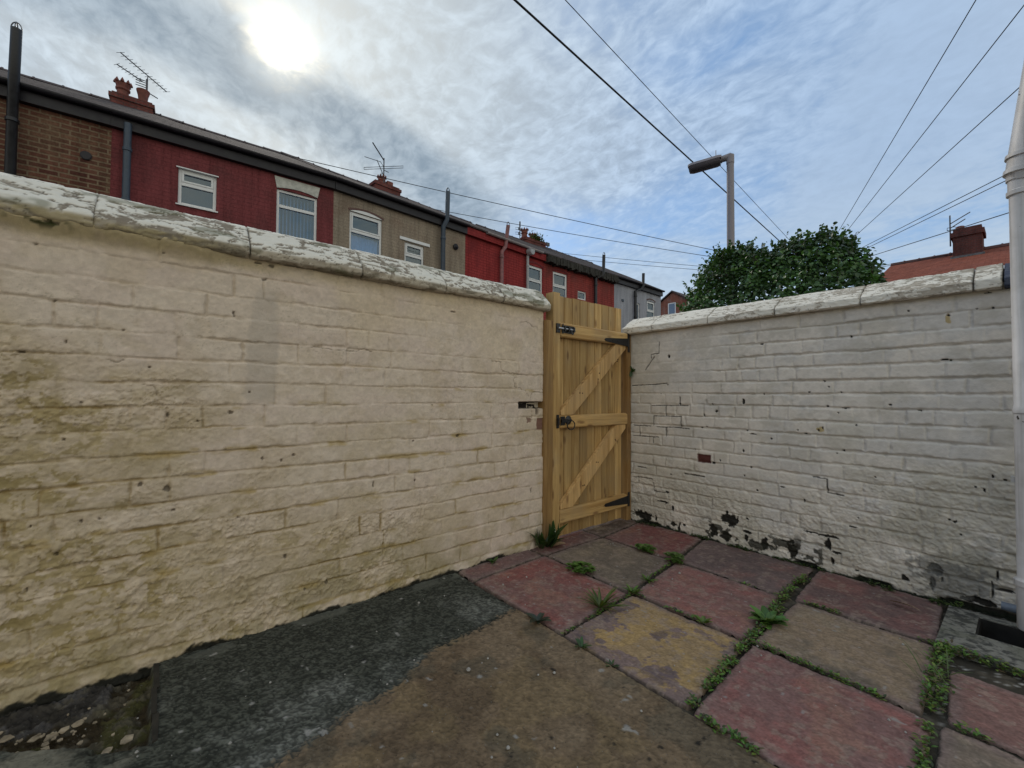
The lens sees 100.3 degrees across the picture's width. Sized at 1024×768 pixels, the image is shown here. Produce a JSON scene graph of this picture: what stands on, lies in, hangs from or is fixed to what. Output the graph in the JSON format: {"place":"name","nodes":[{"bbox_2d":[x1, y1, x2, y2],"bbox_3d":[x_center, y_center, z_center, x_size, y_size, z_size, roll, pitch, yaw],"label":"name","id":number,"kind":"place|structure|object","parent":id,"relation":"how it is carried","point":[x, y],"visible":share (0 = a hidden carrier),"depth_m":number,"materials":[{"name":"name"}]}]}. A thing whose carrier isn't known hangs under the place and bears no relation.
{"place":"outdoors","nodes":[
{"label":"outdoors","id":0,"kind":"place"},
{"bbox_2d":[0,573,776,767],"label":"concrete path","id":1,"kind":"structure","parent":0,"point":[581,708],"depth_m":1.47,"materials":[{"name":"concrete"}]},
{"bbox_2d":[0,689,133,753],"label":"paint flakes","id":2,"kind":"object","parent":1,"relation":"on","point":[54,735],"visible":0.91,"depth_m":1.35,"materials":[{"name":"beige paint"}]},
{"bbox_2d":[150,663,159,742],"bbox_3d":[-1.252,1.123,1.499,0.024,0.056,0.483,2,-2,-40],"label":"edging board","id":3,"kind":"object","parent":1,"relation":"on","point":[154,718],"visible":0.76,"depth_m":1.45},
{"bbox_2d":[85,543,906,767],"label":"grit","id":4,"kind":"object","parent":1,"relation":"on","point":[468,669],"visible":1,"depth_m":1.62,"materials":[{"name":"grey gravel"}]},
{"bbox_2d":[0,0,1023,305],"label":"sky","id":5,"kind":"structure","parent":0,"point":[477,99],"materials":[{"name":"blue"}]},
{"bbox_2d":[457,522,1023,767],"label":"soil","id":6,"kind":"structure","parent":0,"point":[1011,682],"depth_m":1.67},
{"bbox_2d":[0,172,550,716],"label":"garden wall","id":7,"kind":"structure","parent":6,"relation":"on","point":[212,432],"depth_m":1.85,"materials":[{"name":"beige brick"}]},
{"bbox_2d":[538,292,630,539],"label":"wooden gate","id":8,"kind":"structure","parent":7,"relation":"attached to","point":[585,404],"depth_m":3.38,"materials":[{"name":"brown wood"}]},
{"bbox_2d":[458,550,541,582],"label":"paving stone","id":9,"kind":"object","parent":6,"relation":"on","point":[479,572],"visible":0.96,"depth_m":2.67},
{"bbox_2d":[485,557,497,562],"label":"weed","id":10,"kind":"object","parent":9,"relation":"on","point":[492,561],"visible":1,"depth_m":2.71,"materials":[{"name":"green plant"}]},
{"bbox_2d":[526,612,551,623],"bbox_3d":[0.126,1.105,2.012,0.108,0.030,0.116,1,-1,-9],"label":"weed","id":11,"kind":"object","parent":6,"relation":"on","point":[539,616],"visible":1,"depth_m":2.03,"materials":[{"name":"green plant"}]},
{"bbox_2d":[474,556,626,634],"bbox_3d":[0.218,1.139,2.379,0.596,0.025,0.715,2,-2,-40],"label":"paving stone","id":12,"kind":"object","parent":6,"relation":"on","point":[547,587],"visible":0.91,"depth_m":2.33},
{"bbox_2d":[579,587,628,612],"bbox_3d":[0.466,1.083,2.145,0.254,0.085,0.216,-1,-2,32],"label":"grass tuft","id":13,"kind":"object","parent":12,"relation":"on","point":[599,601],"visible":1,"depth_m":2.17,"materials":[{"name":"green plant"}]},
{"bbox_2d":[530,530,600,556],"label":"paving stone","id":14,"kind":"object","parent":6,"relation":"on","point":[575,538],"visible":0.64,"depth_m":3.13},
{"bbox_2d":[530,520,567,548],"bbox_3d":[0.238,1.046,3.030,0.339,0.200,0.322,1,-2,-26],"label":"weed","id":15,"kind":"object","parent":14,"relation":"on","point":[552,539],"visible":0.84,"depth_m":2.96,"materials":[{"name":"green plant"}]},
{"bbox_2d":[553,541,565,545],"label":"dry leaf","id":16,"kind":"object","parent":14,"relation":"on","point":[558,543],"visible":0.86,"depth_m":3.01,"materials":[{"name":"brown plant"}]},
{"bbox_2d":[565,561,595,573],"bbox_3d":[0.419,1.108,2.595,0.172,0.039,0.192,2,-2,-40],"label":"weed","id":17,"kind":"object","parent":6,"relation":"on","point":[577,565],"visible":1,"depth_m":2.58,"materials":[{"name":"green plant"}]},
{"bbox_2d":[575,636,591,647],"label":"weed","id":18,"kind":"object","parent":6,"relation":"on","point":[580,643],"visible":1,"depth_m":1.82,"materials":[{"name":"green plant"}]},
{"bbox_2d":[548,538,669,593],"bbox_3d":[0.655,1.153,2.768,0.610,0.024,0.662,2,-2,-40],"label":"paving stone","id":19,"kind":"object","parent":6,"relation":"on","point":[618,565],"visible":0.95,"depth_m":2.75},
{"bbox_2d":[581,518,638,537],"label":"paving stone","id":20,"kind":"object","parent":6,"relation":"on","point":[604,530],"visible":0.9,"depth_m":3.47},
{"bbox_2d":[606,659,619,666],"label":"weed","id":21,"kind":"object","parent":6,"relation":"on","point":[616,665],"visible":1,"depth_m":1.70,"materials":[{"name":"green plant"}]},
{"bbox_2d":[622,584,642,593],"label":"weed","id":22,"kind":"object","parent":6,"relation":"on","point":[631,589],"visible":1,"depth_m":2.33,"materials":[{"name":"green plant"}]},
{"bbox_2d":[641,573,658,583],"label":"weed","id":23,"kind":"object","parent":6,"relation":"on","point":[647,578],"visible":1,"depth_m":2.48,"materials":[{"name":"green plant"}]},
{"bbox_2d":[604,523,701,560],"bbox_3d":[1.071,1.167,3.204,0.582,0.024,0.624,2,-2,-40],"label":"paving stone","id":24,"kind":"object","parent":6,"relation":"on","point":[662,540],"visible":0.94,"depth_m":3.19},
{"bbox_2d":[635,543,655,552],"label":"weed","id":25,"kind":"object","parent":24,"relation":"on","point":[647,547],"visible":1,"depth_m":2.92,"materials":[{"name":"green plant"}]},
{"bbox_2d":[564,596,742,710],"bbox_3d":[0.625,1.130,1.878,0.579,0.024,0.622,2,-2,-40],"label":"paving stone","id":26,"kind":"object","parent":6,"relation":"on","point":[648,653],"visible":0.96,"depth_m":1.82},
{"bbox_2d":[691,614,711,623],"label":"weed","id":27,"kind":"object","parent":6,"relation":"on","point":[703,619],"visible":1,"depth_m":2.02,"materials":[{"name":"green plant"}]},
{"bbox_2d":[635,563,777,640],"bbox_3d":[1.041,1.143,2.309,0.584,0.024,0.658,2,-2,-40],"label":"paving stone","id":28,"kind":"object","parent":6,"relation":"on","point":[699,593],"visible":0.97,"depth_m":2.26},
{"bbox_2d":[664,551,684,563],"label":"weed","id":29,"kind":"object","parent":28,"relation":"on","point":[677,556],"visible":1,"depth_m":2.75,"materials":[{"name":"green plant"}]},
{"bbox_2d":[680,540,813,595],"bbox_3d":[1.448,1.157,2.749,0.580,0.024,0.702,2,-2,-40],"label":"paving stone","id":30,"kind":"object","parent":6,"relation":"on","point":[767,574],"visible":0.97,"depth_m":2.69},
{"bbox_2d":[748,605,788,629],"bbox_3d":[1.213,1.100,2.019,0.166,0.054,0.165,-1,-2,33],"label":"weed","id":31,"kind":"object","parent":6,"relation":"on","point":[762,614],"visible":0.91,"depth_m":2.03,"materials":[{"name":"green plant"}]},
{"bbox_2d":[561,546,1023,767],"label":"weeds","id":32,"kind":"object","parent":6,"relation":"on","point":[923,761],"visible":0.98,"depth_m":1.63,"materials":[{"name":"green plant"}]},
{"bbox_2d":[635,520,964,606],"bbox_3d":[1.668,1.135,2.885,0.106,0.041,1.916,2,-2,-39],"label":"wall foot moss","id":33,"kind":"object","parent":6,"relation":"on","point":[871,583],"depth_m":2.57,"materials":[{"name":"green plant"}]},
{"bbox_2d":[694,645,930,767],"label":"paving stone","id":34,"kind":"object","parent":6,"relation":"on","point":[784,712],"visible":0.99,"depth_m":1.42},
{"bbox_2d":[622,263,1016,621],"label":"garden wall","id":35,"kind":"structure","parent":6,"relation":"on","point":[863,433],"depth_m":2.56,"materials":[{"name":"white brick"}]},
{"bbox_2d":[1001,601,1015,612],"bbox_3d":[2.390,1.056,1.972,0.038,0.038,0.170,1,-2,-36],"label":"waste pipe","id":36,"kind":"object","parent":35,"relation":"attached to","point":[1009,607],"visible":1,"depth_m":2.01,"materials":[{"name":"grey plastic"}]},
{"bbox_2d":[1002,62,1023,630],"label":"downpipe","id":37,"kind":"object","parent":35,"relation":"attached to","point":[1013,175],"visible":1,"depth_m":1.91,"materials":[{"name":"white paint"}]},
{"bbox_2d":[754,603,934,715],"bbox_3d":[1.440,1.134,1.838,0.584,0.024,0.544,2,-2,-40],"label":"paving stone","id":38,"kind":"object","parent":6,"relation":"on","point":[863,654],"visible":0.98,"depth_m":1.79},
{"bbox_2d":[795,570,942,645],"bbox_3d":[1.865,1.149,2.240,0.576,0.024,0.578,2,-2,-40],"label":"paving stone","id":39,"kind":"object","parent":6,"relation":"on","point":[865,603],"visible":0.94,"depth_m":2.19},
{"bbox_2d":[889,600,918,609],"bbox_3d":[1.985,1.115,2.161,0.027,0.022,0.129,1,-2,-20],"label":"twig","id":40,"kind":"object","parent":39,"relation":"on","point":[904,603],"visible":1,"depth_m":2.16,"materials":[{"name":"brown wood"}]},
{"bbox_2d":[895,634,971,693],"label":"grass","id":41,"kind":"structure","parent":6,"relation":"on","point":[947,670],"depth_m":1.64,"materials":[{"name":"green plant"}]},
{"bbox_2d":[935,605,1023,675],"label":"drain gully","id":42,"kind":"object","parent":6,"relation":"in","point":[993,637],"visible":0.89,"depth_m":1.93,"materials":[{"name":"concrete"}]},
{"bbox_2d":[935,727,1023,767],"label":"paving stone","id":43,"kind":"object","parent":6,"relation":"on","point":[956,749],"visible":1,"depth_m":1.28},
{"bbox_2d":[947,671,1023,758],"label":"paving stone","id":44,"kind":"object","parent":6,"relation":"on","point":[995,713],"visible":0.96,"depth_m":1.46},
{"label":"ground","id":45,"kind":"structure","parent":0,"visible":0},
{"bbox_2d":[0,21,136,195],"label":"terraced house","id":46,"kind":"structure","parent":45,"relation":"on","point":[51,132],"depth_m":7.07,"materials":[{"name":"brown brick"}]},
{"bbox_2d":[108,77,336,244],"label":"terraced house","id":47,"kind":"structure","parent":45,"relation":"on","point":[162,161],"depth_m":8.54,"materials":[{"name":"red brick"}]},
{"bbox_2d":[114,52,166,98],"bbox_3d":[-9.392,-7.292,10.761,0.463,1.131,1.298,0,-1,2],"label":"tv aerial","id":48,"kind":"object","parent":47,"relation":"attached to","point":[140,80],"visible":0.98,"depth_m":10.80,"materials":[{"name":"grey metal"}]},
{"bbox_2d":[178,169,216,210],"bbox_3d":[-6.198,-3.727,8.413,0.635,0.730,0.447,1,-2,-37],"label":"window","id":49,"kind":"structure","parent":47,"relation":"in","point":[194,189],"depth_m":8.42,"materials":[{"name":"white plastic"}]},
{"bbox_2d":[276,189,316,240],"bbox_3d":[-4.815,-3.382,9.463,0.840,1.550,0.439,1,-2,-37],"label":"window","id":50,"kind":"structure","parent":47,"relation":"in","point":[296,214],"depth_m":9.52,"materials":[{"name":"white plastic"}]},
{"bbox_2d":[281,151,469,274],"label":"terraced house","id":51,"kind":"structure","parent":45,"relation":"on","point":[368,218],"depth_m":10.86,"materials":[{"name":"beige paint"}]},
{"bbox_2d":[349,211,381,254],"bbox_3d":[-3.680,-3.325,10.439,0.860,1.500,0.447,2,-2,-44],"label":"window","id":52,"kind":"structure","parent":51,"relation":"in","point":[365,231],"depth_m":10.48,"materials":[{"name":"white plastic"}]},
{"bbox_2d":[405,242,422,264],"bbox_3d":[-2.730,-3.215,11.367,0.620,0.940,0.447,2,-2,-44],"label":"window","id":53,"kind":"structure","parent":51,"relation":"in","point":[413,253],"depth_m":11.37,"materials":[{"name":"white plastic"}]},
{"bbox_2d":[369,174,546,319],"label":"terraced house","id":54,"kind":"structure","parent":45,"relation":"on","point":[492,256],"depth_m":13.55,"materials":[{"name":"red brick"}]},
{"bbox_2d":[364,142,395,181],"bbox_3d":[-4.537,-7.282,14.802,1.218,1.379,1.055,2,-2,-40],"label":"tv aerial","id":55,"kind":"object","parent":54,"relation":"attached to","point":[383,166],"visible":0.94,"depth_m":14.87,"materials":[{"name":"grey metal"}]},
{"bbox_2d":[529,265,541,293],"bbox_3d":[0.604,-3.230,14.676,0.830,1.580,0.447,2,-2,-45],"label":"window","id":56,"kind":"structure","parent":54,"relation":"in","point":[535,274],"depth_m":14.93,"materials":[{"name":"white plastic"}]},
{"bbox_2d":[475,224,618,319],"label":"terraced house","id":57,"kind":"structure","parent":45,"relation":"on","point":[566,276],"depth_m":16.25,"materials":[{"name":"red brick"}]},
{"bbox_2d":[516,221,520,239],"bbox_3d":[0.334,-6.863,19.433,0.353,1.040,0.144,2,-2,-40],"label":"tv aerial","id":58,"kind":"object","parent":57,"relation":"attached to","point":[519,228],"visible":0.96,"depth_m":19.39,"materials":[{"name":"grey metal"}]},
{"bbox_2d":[528,230,547,242],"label":"chimney plant","id":59,"kind":"object","parent":57,"relation":"on","point":[536,237],"visible":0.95,"depth_m":19.93,"materials":[{"name":"green plant"}]},
{"bbox_2d":[553,271,565,296],"bbox_3d":[1.570,-3.216,15.559,0.800,1.610,0.447,2,-2,-41],"label":"window","id":60,"kind":"structure","parent":57,"relation":"in","point":[559,280],"depth_m":15.77,"materials":[{"name":"white plastic"}]},
{"bbox_2d":[578,291,585,299],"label":"window","id":61,"kind":"structure","parent":57,"relation":"in","point":[581,295],"depth_m":16.36,"materials":[{"name":"white plastic"}]},
{"bbox_2d":[546,247,664,332],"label":"terraced house","id":62,"kind":"structure","parent":45,"relation":"on","point":[635,299],"depth_m":18.56,"materials":[{"name":"paint"}]},
{"bbox_2d":[563,253,701,266],"bbox_3d":[7.157,-5.439,19.164,10.811,1.945,0.018,0,-1,17],"label":"overhead wire","id":63,"kind":"object","parent":62,"relation":"attached to","point":[634,260],"visible":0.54,"depth_m":19.61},
{"bbox_2d":[637,303,638,318],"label":"window","id":64,"kind":"structure","parent":62,"relation":"in","point":[637,303],"depth_m":18.77,"materials":[{"name":"white plastic"}]},
{"bbox_2d":[579,259,697,269],"bbox_3d":[7.449,-5.330,19.435,10.432,1.945,0.018,0,-2,21],"label":"overhead wire","id":65,"kind":"object","parent":62,"relation":"attached to","point":[643,265],"visible":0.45,"depth_m":19.91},
{"bbox_2d":[647,301,653,316],"bbox_3d":[6.148,-3.120,19.570,0.720,1.280,0.447,2,-2,-42],"label":"window","id":66,"kind":"structure","parent":62,"relation":"in","point":[650,305],"depth_m":19.62,"materials":[{"name":"white plastic"}]},
{"bbox_2d":[661,290,714,315],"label":"gable house","id":67,"kind":"structure","parent":45,"relation":"on","point":[670,299],"depth_m":34.72,"materials":[{"name":"brick"}]},
{"bbox_2d":[668,302,675,313],"bbox_3d":[12.996,-5.885,34.708,0.030,1.420,0.670,2,-2,-40],"label":"window","id":68,"kind":"structure","parent":67,"relation":"in","point":[671,306],"depth_m":34.69,"materials":[{"name":"white plastic"}]},
{"bbox_2d":[688,150,734,305],"bbox_3d":[3.430,-1.311,7.310,0.744,5.413,0.260,-1,-2,32],"label":"street lamp","id":69,"kind":"object","parent":45,"relation":"on","point":[712,162],"visible":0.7,"depth_m":7.18,"materials":[{"name":"grey metal"}]},
{"bbox_2d":[676,221,888,312],"bbox_3d":[3.019,-0.239,4.971,1.570,3.176,2.208,2,-2,-40],"label":"bush","id":70,"kind":"object","parent":45,"relation":"on","point":[752,271],"visible":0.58,"depth_m":4.67,"materials":[{"name":"green plant"}]},
{"bbox_2d":[883,224,1009,281],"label":"red roofed house","id":71,"kind":"structure","parent":45,"relation":"on","point":[970,250],"depth_m":15.82,"materials":[{"name":"brown brick"}]},
{"bbox_2d":[883,255,946,266],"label":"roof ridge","id":72,"kind":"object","parent":71,"relation":"attached to","point":[916,260],"visible":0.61,"depth_m":16.96,"materials":[{"name":"red tile"}]},
{"bbox_2d":[881,254,950,265],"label":"overhead wire","id":73,"kind":"object","parent":71,"relation":"attached to","point":[917,259],"visible":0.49,"depth_m":16.91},
{"bbox_2d":[947,212,969,246],"bbox_3d":[16.981,-5.911,16.226,0.130,1.200,0.692,1,-1,-12],"label":"tv aerial","id":74,"kind":"object","parent":71,"relation":"attached to","point":[950,223],"visible":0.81,"depth_m":16.45,"materials":[{"name":"grey metal"}]},
{"bbox_3d":[12.409,-1.611,17.388,0.384,6.600,0.400,2,-2,-40],"label":"telegraph pole","id":75,"kind":"object","parent":45,"relation":"on","visible":0},
{"bbox_2d":[279,153,711,249],"bbox_3d":[2.069,-5.773,14.773,21.304,1.867,0.020,1,-1,-15],"label":"overhead wire","id":76,"kind":"object","parent":75,"relation":"attached to","point":[488,201],"visible":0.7,"depth_m":13.98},
{"bbox_2d":[431,208,711,256],"bbox_3d":[4.304,-5.602,16.616,16.183,1.787,0.020,1,-1,-7],"label":"overhead wire","id":77,"kind":"object","parent":75,"relation":"attached to","point":[573,234],"visible":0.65,"depth_m":16.36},
{"bbox_2d":[513,0,778,239],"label":"overhead wire","id":78,"kind":"object","parent":75,"relation":"attached to","point":[576,56],"visible":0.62,"depth_m":6.78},
{"bbox_2d":[565,0,784,234],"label":"overhead wire","id":79,"kind":"object","parent":75,"relation":"attached to","point":[659,100],"visible":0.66,"depth_m":8.48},
{"bbox_2d":[838,0,975,231],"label":"overhead wire","id":80,"kind":"object","parent":75,"relation":"attached to","point":[916,99],"visible":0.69,"depth_m":7.54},
{"bbox_2d":[862,176,1001,247],"bbox_3d":[9.590,-3.902,9.979,0.015,1.982,15.814,0,-2,22],"label":"overhead wire","id":81,"kind":"object","parent":75,"relation":"attached to","point":[937,209],"visible":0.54,"depth_m":9.18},
{"bbox_2d":[859,181,1004,251],"bbox_3d":[9.607,-3.812,9.991,0.015,2.002,15.772,0,-2,22],"label":"overhead wire","id":82,"kind":"object","parent":75,"relation":"attached to","point":[942,211],"visible":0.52,"depth_m":9.19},
{"bbox_2d":[850,5,1023,226],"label":"overhead wire","id":83,"kind":"object","parent":75,"relation":"attached to","point":[948,101],"visible":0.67,"depth_m":7.25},
{"bbox_2d":[858,88,1018,233],"bbox_3d":[8.376,-4.249,8.742,0.014,1.526,19.042,0,-2,26],"label":"overhead wire","id":84,"kind":"object","parent":75,"relation":"attached to","point":[949,150],"visible":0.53,"depth_m":7.51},
{"bbox_2d":[873,212,1008,255],"bbox_3d":[10.865,-3.800,10.921,0.020,1.885,13.114,0,-1,15],"label":"overhead wire","id":85,"kind":"object","parent":75,"relation":"attached to","point":[945,232],"visible":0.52,"depth_m":10.51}
]}

